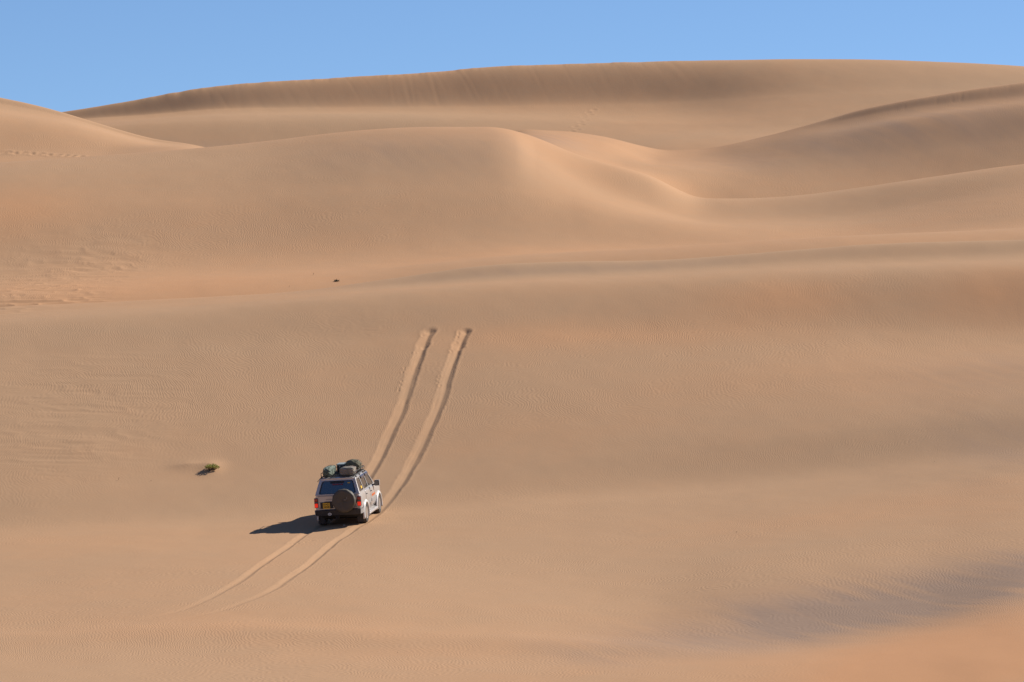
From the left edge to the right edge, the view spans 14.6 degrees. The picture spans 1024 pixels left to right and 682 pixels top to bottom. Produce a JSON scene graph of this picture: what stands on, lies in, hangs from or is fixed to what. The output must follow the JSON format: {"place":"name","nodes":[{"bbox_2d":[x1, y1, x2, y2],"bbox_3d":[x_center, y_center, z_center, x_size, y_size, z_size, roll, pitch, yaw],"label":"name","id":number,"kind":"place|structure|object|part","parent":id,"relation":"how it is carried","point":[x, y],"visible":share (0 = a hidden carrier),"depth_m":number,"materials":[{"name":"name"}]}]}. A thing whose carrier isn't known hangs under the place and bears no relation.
{"place":"outdoors","nodes":[
{"label":"outdoors","id":0,"kind":"place"},
{"bbox_2d":[0,59,1023,681],"bbox_3d":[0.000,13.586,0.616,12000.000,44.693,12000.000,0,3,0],"label":"ground","id":1,"kind":"structure","parent":0,"point":[582,373],"depth_m":184.03,"materials":[{"name":"beige sand"}]},
{"bbox_2d":[204,463,219,470],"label":"desert bush","id":2,"kind":"object","parent":1,"relation":"on","point":[213,466],"visible":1,"depth_m":173.30,"materials":[{"name":"green plant"}]},
{"bbox_2d":[314,465,382,524],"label":"off road wagon","id":3,"kind":"object","parent":1,"relation":"on","point":[358,494],"visible":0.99,"depth_m":162.40,"materials":[{"name":"silver metal"}]},
{"bbox_2d":[323,465,335,476],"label":"duffel bag","id":4,"kind":"object","parent":3,"relation":"on","point":[328,470],"visible":1,"depth_m":162.82,"materials":[{"name":"green fabric"}]},
{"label":"rear window","id":5,"kind":"part","parent":3,"relation":"part of","materials":[{"name":"blue glass"}]},
{"bbox_2d":[336,462,345,471],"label":"storage case","id":6,"kind":"object","parent":3,"relation":"on","point":[340,465],"visible":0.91,"depth_m":163.96,"materials":[{"name":"grey plastic"}]},
{"bbox_2d":[339,466,356,475],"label":"duffel bag","id":7,"kind":"object","parent":3,"relation":"on","point":[347,470],"visible":1,"depth_m":162.60,"materials":[{"name":"fabric"}]},
{"bbox_2d":[345,459,361,470],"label":"canvas bundle","id":8,"kind":"object","parent":3,"relation":"on","point":[357,463],"visible":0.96,"depth_m":163.71,"materials":[{"name":"grey"}]},
{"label":"quarter window","id":9,"kind":"part","parent":3,"relation":"part of","materials":[{"name":"brown glass"}]},
{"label":"door window","id":10,"kind":"part","parent":3,"relation":"part of","materials":[{"name":"brown glass"}]},
{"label":"door","id":11,"kind":"part","parent":3,"relation":"part of","materials":[{"name":"silver metal"}]},
{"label":"door window","id":12,"kind":"part","parent":3,"relation":"part of","materials":[{"name":"brown glass"}]},
{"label":"door","id":13,"kind":"part","parent":3,"relation":"part of","materials":[{"name":"silver metal"}]},
{"bbox_2d":[0,0,1023,111],"label":"sky","id":14,"kind":"structure","parent":0,"point":[58,55],"materials":[{"name":"blue"}]}
]}

